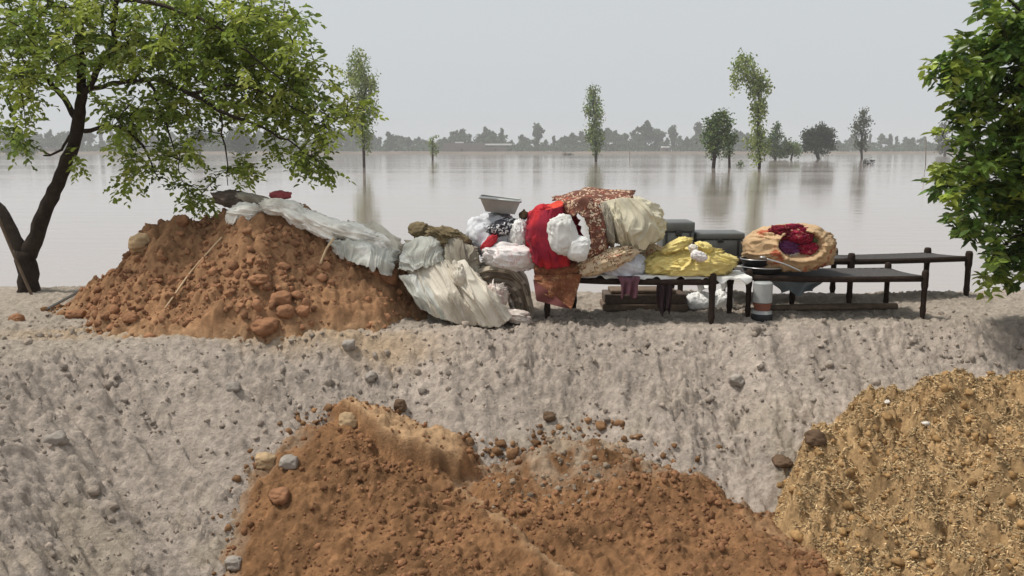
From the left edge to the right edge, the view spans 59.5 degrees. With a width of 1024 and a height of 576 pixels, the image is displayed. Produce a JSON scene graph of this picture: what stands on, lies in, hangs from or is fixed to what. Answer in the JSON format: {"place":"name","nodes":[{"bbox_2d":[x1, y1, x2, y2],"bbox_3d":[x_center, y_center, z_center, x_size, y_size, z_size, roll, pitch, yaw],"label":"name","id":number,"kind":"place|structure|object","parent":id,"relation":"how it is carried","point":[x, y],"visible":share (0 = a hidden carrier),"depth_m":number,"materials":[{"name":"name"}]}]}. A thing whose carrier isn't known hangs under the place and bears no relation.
{"place":"outdoors","nodes":[
{"label":"outdoors","id":0,"kind":"place"},
{"bbox_2d":[1,151,1013,153],"bbox_3d":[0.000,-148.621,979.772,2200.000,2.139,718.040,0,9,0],"label":"bank","id":1,"kind":"structure","parent":0,"point":[577,152],"depth_m":631.50,"materials":[{"name":"soil"}]},
{"bbox_2d":[383,131,396,150],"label":"shore tree","id":2,"kind":"object","parent":1,"relation":"on","point":[390,140],"visible":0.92,"depth_m":650.22,"materials":[{"name":"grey plant"}]},
{"bbox_2d":[443,143,484,151],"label":"compound wall","id":3,"kind":"structure","parent":1,"relation":"on","point":[459,147],"depth_m":637.22,"materials":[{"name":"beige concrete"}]},
{"bbox_2d":[449,128,479,142],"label":"shore tree","id":4,"kind":"object","parent":1,"relation":"on","point":[457,136],"visible":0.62,"depth_m":676.78,"materials":[{"name":"grey plant"}]},
{"bbox_2d":[477,132,504,146],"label":"shore tree","id":5,"kind":"object","parent":1,"relation":"on","point":[490,138],"visible":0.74,"depth_m":657.48,"materials":[{"name":"grey plant"}]},
{"bbox_2d":[0,138,1016,151],"bbox_3d":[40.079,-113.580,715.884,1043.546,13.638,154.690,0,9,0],"label":"treeline","id":6,"kind":"object","parent":1,"relation":"on","point":[95,147],"visible":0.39,"depth_m":662.76,"materials":[{"name":"plant"}]},
{"bbox_2d":[532,123,544,150],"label":"shore tree","id":7,"kind":"object","parent":1,"relation":"on","point":[538,130],"visible":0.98,"depth_m":657.52,"materials":[{"name":"grey plant"}]},
{"bbox_2d":[561,132,583,146],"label":"shore tree","id":8,"kind":"object","parent":1,"relation":"on","point":[572,138],"visible":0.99,"depth_m":682.77,"materials":[{"name":"grey plant"}]},
{"bbox_2d":[604,130,639,150],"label":"shore tree","id":9,"kind":"object","parent":1,"relation":"on","point":[614,137],"visible":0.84,"depth_m":676.21,"materials":[{"name":"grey plant"}]},
{"bbox_2d":[633,120,660,150],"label":"shore tree","id":10,"kind":"object","parent":1,"relation":"on","point":[649,131],"visible":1,"depth_m":660.50,"materials":[{"name":"grey plant"}]},
{"bbox_2d":[688,122,706,150],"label":"shore tree","id":11,"kind":"object","parent":1,"relation":"on","point":[698,128],"visible":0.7,"depth_m":688.49,"materials":[{"name":"grey plant"}]},
{"bbox_2d":[0,0,1019,150],"label":"sky","id":12,"kind":"structure","parent":0,"point":[444,66],"materials":[{"name":"grey"}]},
{"bbox_2d":[508,295,514,308],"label":"folded quilt","id":13,"kind":"object","parent":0,"point":[511,303],"visible":0.15,"depth_m":8.53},
{"bbox_2d":[499,283,520,309],"bbox_3d":[-0.071,0.075,8.803,0.353,0.345,0.644,0,9,0],"label":"folded quilt","id":14,"kind":"object","parent":13,"relation":"on","point":[514,297],"visible":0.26,"depth_m":8.51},
{"bbox_2d":[485,277,522,309],"bbox_3d":[-0.074,0.051,8.814,0.438,0.399,0.619,0,9,0],"label":"folded quilt","id":15,"kind":"object","parent":14,"relation":"on","point":[509,284],"visible":0.27,"depth_m":8.52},
{"bbox_2d":[480,272,528,311],"bbox_3d":[-0.077,0.025,8.800,0.521,0.448,0.644,0,9,0],"label":"folded quilt","id":16,"kind":"object","parent":15,"relation":"on","point":[504,276],"visible":0.48,"depth_m":8.50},
{"bbox_2d":[479,262,534,317],"bbox_3d":[-0.080,-0.004,8.793,0.604,0.504,0.653,0,9,0],"label":"folded quilt","id":17,"kind":"object","parent":16,"relation":"on","point":[521,277],"visible":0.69,"depth_m":8.49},
{"bbox_2d":[481,240,534,271],"bbox_3d":[-0.020,-0.306,8.591,0.559,0.313,0.478,0,9,0],"label":"white sack","id":18,"kind":"object","parent":17,"relation":"on","point":[515,257],"visible":0.77,"depth_m":8.40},
{"bbox_2d":[465,212,512,256],"bbox_3d":[-0.168,-0.521,8.818,0.586,0.452,0.525,0,9,0],"label":"white bundle","id":19,"kind":"object","parent":18,"relation":"on","point":[476,230],"visible":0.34,"depth_m":8.66,"materials":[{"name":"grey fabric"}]},
{"bbox_2d":[479,194,521,213],"bbox_3d":[-0.112,-0.814,8.725,0.408,0.174,0.470,0,9,0],"label":"tin tray","id":20,"kind":"object","parent":19,"relation":"on","point":[496,204],"visible":1,"depth_m":8.54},
{"bbox_2d":[508,218,525,244],"bbox_3d":[0.057,-0.517,8.573,0.219,0.312,0.277,0,9,0],"label":"white cloth","id":21,"kind":"object","parent":19,"relation":"on","point":[516,234],"visible":0.68,"depth_m":8.47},
{"bbox_2d":[486,217,515,236],"bbox_3d":[-0.091,-0.583,8.619,0.351,0.194,0.298,-3,9,-21],"label":"black print cloth","id":22,"kind":"object","parent":18,"relation":"on","point":[501,227],"visible":0.75,"depth_m":8.51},
{"bbox_2d":[0,286,1023,575],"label":"ground","id":23,"kind":"structure","parent":0,"point":[32,498],"depth_m":7.49,"materials":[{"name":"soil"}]},
{"bbox_2d":[0,219,32,294],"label":"pole","id":24,"kind":"object","parent":23,"relation":"on","point":[15,259],"visible":0.93,"depth_m":9.75,"materials":[{"name":"brown wood"}]},
{"bbox_2d":[43,430,68,445],"bbox_3d":[-3.207,1.065,6.321,0.138,0.120,0.138,0,9,0],"label":"sand clod","id":25,"kind":"object","parent":23,"relation":"on","point":[59,437],"visible":0.97,"depth_m":6.27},
{"bbox_2d":[0,0,388,292],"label":"leafy tree","id":26,"kind":"object","parent":23,"relation":"on","point":[211,48],"visible":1,"depth_m":8.98,"materials":[{"name":"green plant"}]},
{"bbox_2d":[40,202,432,349],"bbox_3d":[-2.511,-0.197,9.147,3.589,1.460,3.435,-8,11,-41],"label":"soil pile","id":27,"kind":"object","parent":23,"relation":"on","point":[218,295],"visible":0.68,"depth_m":8.31,"materials":[{"name":"soil"}]},
{"bbox_2d":[65,309,86,318],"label":"soil clod","id":28,"kind":"object","parent":27,"relation":"on","point":[75,313],"visible":0.79,"depth_m":8.64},
{"bbox_2d":[128,233,149,251],"bbox_3d":[-3.635,-0.444,8.767,0.206,0.200,0.206,0,9,0],"label":"soil clod","id":29,"kind":"object","parent":27,"relation":"on","point":[138,242],"visible":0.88,"depth_m":8.70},
{"bbox_2d":[164,237,222,308],"bbox_3d":[-2.977,-0.155,8.300,0.119,0.591,0.726,5,10,28],"label":"stick","id":30,"kind":"object","parent":27,"relation":"on","point":[184,280],"visible":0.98,"depth_m":8.35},
{"bbox_2d":[210,189,246,207],"bbox_3d":[-2.772,-0.887,8.950,0.446,0.196,0.400,0,9,0],"label":"rag bundle","id":31,"kind":"object","parent":27,"relation":"on","point":[227,198],"visible":0.7,"depth_m":8.81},
{"bbox_2d":[235,192,269,203],"bbox_3d":[-2.539,-0.875,8.864,0.416,0.144,0.292,0,9,0],"label":"rag bundle","id":32,"kind":"object","parent":27,"relation":"on","point":[249,197],"visible":0.65,"depth_m":8.76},
{"bbox_2d":[247,274,268,285],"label":"soil clod","id":33,"kind":"object","parent":27,"relation":"on","point":[258,279],"visible":0.99,"depth_m":8.01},
{"bbox_2d":[269,190,291,198],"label":"red cloth","id":34,"kind":"object","parent":27,"relation":"on","point":[282,194],"visible":0.81,"depth_m":8.95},
{"bbox_2d":[270,290,291,305],"bbox_3d":[-2.067,0.099,8.033,0.172,0.154,0.172,0,9,0],"label":"soil clod","id":35,"kind":"object","parent":27,"relation":"on","point":[282,297],"visible":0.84,"depth_m":7.97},
{"bbox_2d":[276,304,294,318],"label":"soil clod","id":36,"kind":"object","parent":27,"relation":"on","point":[286,311],"visible":1,"depth_m":7.88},
{"bbox_2d":[225,198,399,263],"bbox_3d":[-1.933,-0.559,8.836,1.701,0.651,0.532,0,9,0],"label":"plastic sheet","id":37,"kind":"object","parent":27,"relation":"on","point":[301,217],"visible":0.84,"depth_m":8.65,"materials":[{"name":"plastic"}]},
{"bbox_2d":[326,238,399,275],"bbox_3d":[-1.446,-0.297,8.573,0.725,0.355,0.332,0,9,0],"label":"grey sheet","id":38,"kind":"object","parent":27,"relation":"on","point":[372,257],"visible":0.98,"depth_m":8.52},
{"bbox_2d":[347,220,402,254],"bbox_3d":[-1.364,-0.499,8.902,0.623,0.338,0.453,0,9,0],"label":"plastic sheet","id":39,"kind":"object","parent":27,"relation":"on","point":[394,239],"visible":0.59,"depth_m":8.86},
{"bbox_2d":[380,269,397,284],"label":"soil clod","id":40,"kind":"object","parent":27,"relation":"on","point":[391,280],"visible":0.63,"depth_m":8.60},
{"bbox_3d":[-0.717,-0.304,8.768,0.737,0.524,0.622,0,9,0],"label":"rag heap","id":41,"kind":"object","parent":27,"relation":"on","visible":0},
{"bbox_2d":[408,221,429,236],"bbox_3d":[-0.906,-0.571,8.815,0.244,0.166,0.255,0,9,0],"label":"olive rag","id":42,"kind":"object","parent":41,"relation":"on","point":[417,229],"visible":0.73,"depth_m":8.73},
{"bbox_2d":[398,236,444,271],"bbox_3d":[-0.858,-0.331,8.521,0.468,0.324,0.366,0,9,0],"label":"rag","id":43,"kind":"object","parent":41,"relation":"on","point":[420,252],"visible":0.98,"depth_m":8.44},
{"bbox_2d":[424,225,473,247],"bbox_3d":[-0.615,-0.478,8.644,0.501,0.256,0.408,0,9,0],"label":"rag","id":44,"kind":"object","parent":41,"relation":"on","point":[442,233],"visible":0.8,"depth_m":8.53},
{"bbox_2d":[443,237,480,272],"bbox_3d":[-0.483,-0.310,8.518,0.401,0.411,0.362,0,9,0],"label":"rag","id":45,"kind":"object","parent":41,"relation":"on","point":[456,249],"visible":0.78,"depth_m":8.45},
{"bbox_2d":[251,317,278,336],"bbox_3d":[-2.164,0.343,7.864,0.224,0.171,0.224,0,9,0],"label":"soil clod","id":46,"kind":"object","parent":23,"relation":"on","point":[265,326],"visible":0.98,"depth_m":7.79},
{"bbox_2d":[399,274,452,323],"bbox_3d":[-0.825,0.094,8.420,0.627,0.448,0.243,3,9,18],"label":"cream sheet","id":47,"kind":"object","parent":23,"relation":"on","point":[412,283],"visible":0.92,"depth_m":8.35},
{"bbox_2d":[407,259,503,327],"bbox_3d":[-0.556,0.032,8.402,0.981,0.629,0.388,2,9,10],"label":"cream sheet","id":48,"kind":"object","parent":23,"relation":"on","point":[450,300],"visible":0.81,"depth_m":8.28,"materials":[{"name":"fabric"}]},
{"bbox_2d":[451,260,465,287],"bbox_3d":[-0.486,-0.130,8.273,0.156,0.269,0.189,0,9,0],"label":"cream sack","id":49,"kind":"object","parent":48,"relation":"on","point":[458,274],"visible":0.92,"depth_m":8.22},
{"bbox_2d":[450,260,511,327],"bbox_3d":[-0.338,0.044,8.305,0.652,0.605,0.338,6,11,36],"label":"cream sheet","id":50,"kind":"object","parent":48,"relation":"on","point":[488,308],"visible":0.95,"depth_m":8.19,"materials":[{"name":"fabric"}]},
{"bbox_2d":[487,279,510,305],"bbox_3d":[-0.189,0.101,8.466,0.336,0.395,0.340,3,9,19],"label":"ruffled quilt","id":51,"kind":"object","parent":23,"relation":"on","point":[501,291],"visible":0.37,"depth_m":8.38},
{"bbox_2d":[507,308,533,323],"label":"ruffled quilt","id":52,"kind":"object","parent":23,"relation":"on","point":[520,316],"visible":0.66,"depth_m":8.33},
{"bbox_2d":[207,396,836,575],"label":"soil heap","id":53,"kind":"object","parent":23,"relation":"on","point":[377,490],"visible":0.95,"depth_m":6.29,"materials":[{"name":"soil"}]},
{"bbox_2d":[224,555,241,571],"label":"sand clod","id":54,"kind":"object","parent":53,"relation":"on","point":[232,563],"visible":1,"depth_m":6.05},
{"bbox_2d":[255,452,275,469],"bbox_3d":[-1.875,1.318,6.833,0.146,0.140,0.141,0,9,0],"label":"soil clod","id":55,"kind":"object","parent":53,"relation":"on","point":[264,460],"visible":0.99,"depth_m":6.78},
{"bbox_2d":[268,487,289,504],"bbox_3d":[-1.664,1.482,6.394,0.138,0.115,0.138,0,9,0],"label":"soil clod","id":56,"kind":"object","parent":53,"relation":"on","point":[278,496],"visible":1,"depth_m":6.35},
{"bbox_2d":[279,454,298,469],"bbox_3d":[-1.679,1.311,6.752,0.129,0.109,0.129,0,9,0],"label":"sand clod","id":57,"kind":"object","parent":53,"relation":"on","point":[288,461],"visible":1,"depth_m":6.70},
{"bbox_2d":[338,412,356,427],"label":"soil clod","id":58,"kind":"object","parent":53,"relation":"on","point":[348,418],"visible":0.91,"depth_m":7.02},
{"bbox_2d":[485,437,660,508],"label":"gravel","id":59,"kind":"structure","parent":53,"relation":"on","point":[606,465],"depth_m":6.80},
{"bbox_2d":[544,268,734,323],"bbox_3d":[1.246,0.064,8.703,1.838,0.516,0.609,1,9,7],"label":"charpoy","id":60,"kind":"object","parent":23,"relation":"on","point":[711,282],"visible":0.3,"depth_m":8.39,"materials":[{"name":"brown wood"}]},
{"bbox_2d":[525,203,582,261],"bbox_3d":[0.407,-0.497,8.610,0.570,0.652,0.624,0,9,0],"label":"red quilt","id":61,"kind":"object","parent":60,"relation":"on","point":[540,207],"visible":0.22,"depth_m":8.42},
{"bbox_2d":[525,206,569,269],"bbox_3d":[0.325,-0.468,8.305,0.440,0.590,0.245,1,9,9],"label":"red quilt","id":62,"kind":"object","parent":61,"relation":"on","point":[544,255],"visible":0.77,"depth_m":8.24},
{"bbox_2d":[547,213,578,255],"bbox_3d":[0.469,-0.489,8.219,0.328,0.395,0.242,0,9,0],"label":"white pillow","id":63,"kind":"object","parent":62,"relation":"on","point":[562,231],"visible":0.88,"depth_m":8.12,"materials":[{"name":"fabric"}]},
{"bbox_2d":[567,235,589,261],"bbox_3d":[0.608,-0.364,8.218,0.216,0.255,0.233,0,9,0],"label":"white pillow","id":64,"kind":"object","parent":62,"relation":"on","point":[578,249],"visible":0.83,"depth_m":8.12,"materials":[{"name":"fabric"}]},
{"bbox_2d":[534,261,578,274],"bbox_3d":[0.422,-0.165,8.429,0.435,0.214,0.230,2,9,11],"label":"folded rug","id":65,"kind":"object","parent":60,"relation":"on","point":[572,268],"visible":0.51,"depth_m":8.34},
{"bbox_2d":[533,274,581,308],"bbox_3d":[0.421,0.033,8.301,0.450,0.318,0.140,1,9,6],"label":"hanging cloth","id":66,"kind":"object","parent":60,"relation":"hanging from","point":[559,290],"visible":1,"depth_m":8.31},
{"bbox_2d":[617,276,639,298],"bbox_3d":[1.090,-0.009,8.366,0.205,0.203,0.170,0,9,0],"label":"hanging rag","id":67,"kind":"object","parent":60,"relation":"hanging from","point":[629,285],"visible":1,"depth_m":8.31,"materials":[{"name":"pink fabric"}]},
{"bbox_2d":[654,278,672,316],"bbox_3d":[1.431,0.086,8.451,0.164,0.358,0.170,0,9,0],"label":"dark shawl","id":68,"kind":"object","parent":60,"relation":"hanging from","point":[664,294],"visible":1,"depth_m":8.39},
{"bbox_2d":[581,270,751,284],"bbox_3d":[1.432,-0.114,8.606,1.648,0.078,0.474,1,9,7],"label":"bed sheet","id":69,"kind":"object","parent":60,"relation":"on","point":[746,279],"visible":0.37,"depth_m":8.38,"materials":[{"name":"white fabric"}]},
{"bbox_2d":[601,253,645,275],"bbox_3d":[1.052,-0.260,8.583,0.514,0.235,0.505,0,9,0],"label":"blue white sack","id":70,"kind":"object","parent":69,"relation":"on","point":[636,265],"visible":0.5,"depth_m":8.39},
{"bbox_2d":[559,195,609,257],"bbox_3d":[0.666,-0.547,8.345,0.508,0.642,0.317,1,9,7],"label":"floral quilt","id":71,"kind":"object","parent":70,"relation":"on","point":[587,208],"visible":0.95,"depth_m":8.22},
{"bbox_2d":[576,245,641,276],"bbox_3d":[0.899,-0.260,8.378,0.634,0.304,0.343,0,9,0],"label":"floral cloth","id":72,"kind":"object","parent":70,"relation":"on","point":[612,258],"visible":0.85,"depth_m":8.27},
{"bbox_2d":[600,201,615,246],"bbox_3d":[0.893,-0.587,8.351,0.152,0.465,0.252,0,9,0],"label":"striped cloth","id":73,"kind":"object","parent":72,"relation":"on","point":[610,229],"visible":0.9,"depth_m":8.27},
{"bbox_2d":[611,200,624,246],"bbox_3d":[0.990,-0.600,8.360,0.160,0.468,0.259,2,9,15],"label":"striped cloth","id":74,"kind":"object","parent":72,"relation":"on","point":[619,235],"visible":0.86,"depth_m":8.28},
{"bbox_2d":[600,196,667,244],"bbox_3d":[1.136,-0.643,8.645,0.739,0.498,0.653,0,9,0],"label":"cream bundle","id":75,"kind":"object","parent":70,"relation":"on","point":[657,212],"visible":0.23,"depth_m":8.48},
{"bbox_2d":[552,187,635,204],"bbox_3d":[0.809,-0.877,8.640,0.831,0.186,0.554,0,9,0],"label":"floral cloth","id":76,"kind":"object","parent":75,"relation":"on","point":[598,195],"visible":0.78,"depth_m":8.60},
{"bbox_2d":[601,197,660,249],"bbox_3d":[1.125,-0.604,8.392,0.602,0.494,0.327,0,9,0],"label":"cream cloth","id":77,"kind":"object","parent":75,"relation":"on","point":[640,228],"visible":0.94,"depth_m":8.30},
{"bbox_2d":[644,236,738,275],"bbox_3d":[1.697,-0.326,8.572,0.960,0.356,0.626,0,9,0],"label":"yellow bag","id":78,"kind":"object","parent":69,"relation":"on","point":[672,258],"visible":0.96,"depth_m":8.38,"materials":[{"name":"fabric"}]},
{"bbox_2d":[638,243,661,256],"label":"printed cloth","id":79,"kind":"object","parent":78,"relation":"in","point":[650,249],"visible":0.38,"depth_m":8.70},
{"bbox_2d":[690,250,707,261],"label":"white cloth","id":80,"kind":"object","parent":78,"relation":"in","point":[698,256],"visible":1,"depth_m":8.24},
{"bbox_2d":[600,286,687,310],"bbox_3d":[1.350,0.102,9.220,0.860,0.205,0.372,0,9,0],"label":"wooden crate","id":81,"kind":"object","parent":23,"relation":"on","point":[612,300],"visible":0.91,"depth_m":9.05,"materials":[{"name":"brown wood"}]},
{"bbox_2d":[686,285,708,309],"bbox_3d":[1.911,0.046,9.127,0.303,0.353,0.253,0,9,0],"label":"plastic bag","id":82,"kind":"object","parent":23,"relation":"on","point":[698,299],"visible":0.75,"depth_m":9.05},
{"bbox_2d":[715,281,733,309],"bbox_3d":[2.143,0.047,9.127,0.240,0.365,0.216,2,9,14],"label":"plastic bag","id":83,"kind":"object","parent":23,"relation":"on","point":[721,297],"visible":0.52,"depth_m":9.06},
{"bbox_2d":[728,374,744,386],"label":"sand clod","id":84,"kind":"object","parent":23,"relation":"on","point":[736,380],"visible":1,"depth_m":7.76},
{"bbox_2d":[751,281,772,321],"bbox_3d":[2.400,0.128,8.589,0.204,0.382,0.204,0,9,0],"label":"water barrel","id":85,"kind":"object","parent":23,"relation":"on","point":[762,299],"visible":0.98,"depth_m":8.52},
{"bbox_2d":[673,248,854,302],"bbox_3d":[2.652,-0.116,9.618,1.866,0.578,0.626,0,9,0],"label":"charpoy","id":86,"kind":"object","parent":23,"relation":"on","point":[849,293],"visible":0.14,"depth_m":9.39,"materials":[{"name":"brown wood"}]},
{"bbox_2d":[656,219,694,246],"bbox_3d":[1.740,-0.538,9.571,0.343,0.362,0.432,0,9,0],"label":"metal chest","id":87,"kind":"object","parent":86,"relation":"on","point":[676,228],"visible":0.52,"depth_m":9.37,"materials":[{"name":"metal"}]},
{"bbox_2d":[693,230,744,255],"bbox_3d":[2.189,-0.485,9.609,0.513,0.245,0.432,0,9,0],"label":"metal chest","id":88,"kind":"object","parent":86,"relation":"on","point":[728,241],"visible":0.66,"depth_m":9.42,"materials":[{"name":"metal"}]},
{"bbox_2d":[771,454,792,467],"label":"soil clod","id":89,"kind":"object","parent":23,"relation":"on","point":[780,461],"visible":1,"depth_m":7.07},
{"bbox_2d":[725,262,928,318],"bbox_3d":[3.063,0.028,8.917,1.857,0.510,0.673,0,9,2],"label":"charpoy","id":90,"kind":"object","parent":23,"relation":"on","point":[887,274],"visible":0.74,"depth_m":8.60,"materials":[{"name":"brown wood"}]},
{"bbox_2d":[741,264,782,274],"bbox_3d":[2.464,-0.182,8.793,0.432,0.075,0.432,0,9,0],"label":"cooking pan","id":91,"kind":"object","parent":90,"relation":"on","point":[766,271],"visible":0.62,"depth_m":8.63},
{"bbox_2d":[740,256,767,266],"bbox_3d":[2.403,-0.257,8.802,0.327,0.075,0.327,0,9,0],"label":"cooking pan","id":92,"kind":"object","parent":91,"relation":"on","point":[753,263],"visible":0.71,"depth_m":8.69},
{"bbox_2d":[741,223,836,271],"bbox_3d":[2.747,-0.410,8.840,0.927,0.457,0.738,0,9,0],"label":"orange bundle","id":93,"kind":"object","parent":90,"relation":"on","point":[758,243],"visible":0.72,"depth_m":8.63,"materials":[{"name":"fabric"}]},
{"bbox_2d":[767,225,794,240],"bbox_3d":[2.612,-0.533,8.686,0.290,0.176,0.247,0,9,0],"label":"clothing","id":94,"kind":"object","parent":93,"relation":"in","point":[778,229],"visible":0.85,"depth_m":8.61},
{"bbox_2d":[778,240,799,254],"bbox_3d":[2.649,-0.399,8.713,0.292,0.161,0.270,0,9,0],"label":"clothing","id":95,"kind":"object","parent":93,"relation":"in","point":[787,247],"visible":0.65,"depth_m":8.62,"materials":[{"name":"purple fabric"}]},
{"bbox_2d":[787,227,813,243],"bbox_3d":[2.774,-0.511,8.689,0.349,0.189,0.262,0,9,0],"label":"clothing","id":96,"kind":"object","parent":93,"relation":"in","point":[801,236],"visible":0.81,"depth_m":8.60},
{"bbox_2d":[798,242,819,254],"bbox_3d":[2.869,-0.382,8.716,0.268,0.174,0.252,3,9,21],"label":"clothing","id":97,"kind":"object","parent":93,"relation":"in","point":[811,248],"visible":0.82,"depth_m":8.63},
{"bbox_2d":[771,281,822,295],"bbox_3d":[2.922,-0.014,9.235,0.546,0.174,0.171,0,9,0],"label":"grey sheet","id":98,"kind":"object","parent":90,"relation":"hanging from","point":[798,288],"visible":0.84,"depth_m":9.18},
{"bbox_2d":[770,303,897,310],"bbox_3d":[3.264,0.192,9.077,1.309,0.075,0.093,-1,9,-5],"label":"plank","id":99,"kind":"object","parent":23,"relation":"on","point":[841,306],"visible":0.94,"depth_m":9.04,"materials":[{"name":"brown wood"}]},
{"bbox_2d":[789,247,972,303],"bbox_3d":[3.755,-0.127,9.617,2.285,0.554,0.467,-1,9,-9],"label":"charpoy","id":100,"kind":"object","parent":23,"relation":"on","point":[926,257],"visible":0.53,"depth_m":9.53,"materials":[{"name":"brown wood"}]},
{"bbox_2d":[772,367,1023,575],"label":"chaff heap","id":101,"kind":"object","parent":23,"relation":"on","point":[875,485],"visible":0.97,"depth_m":6.06,"materials":[{"name":"plant"}]},
{"bbox_2d":[804,429,825,447],"bbox_3d":[2.231,1.104,6.612,0.138,0.138,0.138,0,9,0],"label":"soil clod","id":102,"kind":"object","parent":101,"relation":"on","point":[814,438],"visible":1,"depth_m":6.56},
{"bbox_2d":[912,0,1023,302],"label":"broadleaf tree","id":103,"kind":"object","parent":23,"relation":"on","point":[986,59],"visible":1,"depth_m":7.71,"materials":[{"name":"green plant"}]},
{"bbox_2d":[0,154,1023,293],"bbox_3d":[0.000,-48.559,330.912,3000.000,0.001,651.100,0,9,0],"label":"water","id":104,"kind":"structure","parent":0,"point":[852,203],"depth_m":40.77,"materials":[{"name":"beige liquid"}]},
{"bbox_2d":[181,125,215,154],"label":"bushy tree","id":105,"kind":"object","parent":104,"relation":"on","point":[201,141],"visible":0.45,"depth_m":402.65,"materials":[{"name":"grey plant"}]},
{"bbox_2d":[220,123,258,155],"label":"bushy tree","id":106,"kind":"object","parent":104,"relation":"on","point":[241,141],"visible":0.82,"depth_m":402.19,"materials":[{"name":"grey plant"}]},
{"bbox_2d":[342,45,380,167],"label":"slender tree","id":107,"kind":"object","parent":104,"relation":"in","point":[362,81],"visible":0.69,"depth_m":107.27,"materials":[{"name":"green plant"}]},
{"bbox_2d":[581,82,605,161],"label":"slender tree","id":108,"kind":"object","parent":104,"relation":"in","point":[594,132],"visible":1,"depth_m":165.07,"materials":[{"name":"green plant"}]},
{"bbox_2d":[696,107,738,167],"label":"bushy tree","id":109,"kind":"object","parent":104,"relation":"in","point":[715,137],"visible":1,"depth_m":103.87,"materials":[{"name":"green plant"}]},
{"bbox_2d":[727,48,775,168],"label":"slender tree","id":110,"kind":"object","parent":104,"relation":"in","point":[759,106],"visible":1,"depth_m":99.79,"materials":[{"name":"green plant"}]},
{"bbox_2d":[766,121,785,159],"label":"bushy tree","id":111,"kind":"object","parent":104,"relation":"in","point":[775,136],"visible":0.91,"depth_m":201.22,"materials":[{"name":"green plant"}]},
{"bbox_2d":[773,137,802,159],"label":"bush","id":112,"kind":"object","parent":104,"relation":"in","point":[793,148],"visible":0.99,"depth_m":201.47,"materials":[{"name":"green plant"}]},
{"bbox_2d":[799,121,838,158],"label":"round tree","id":113,"kind":"object","parent":104,"relation":"on","point":[822,136],"visible":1,"depth_m":216.16,"materials":[{"name":"green plant"}]},
{"bbox_2d":[848,106,874,158],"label":"slender tree","id":114,"kind":"object","parent":104,"relation":"in","point":[859,128],"visible":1,"depth_m":216.47,"materials":[{"name":"green plant"}]},
{"bbox_2d":[933,121,951,155],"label":"bushy tree","id":115,"kind":"object","parent":104,"relation":"on","point":[941,143],"visible":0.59,"depth_m":352.72,"materials":[{"name":"green plant"}]},
{"bbox_2d":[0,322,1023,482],"bbox_3d":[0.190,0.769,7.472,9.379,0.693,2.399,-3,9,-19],"label":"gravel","id":116,"kind":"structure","parent":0,"point":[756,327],"depth_m":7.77,"materials":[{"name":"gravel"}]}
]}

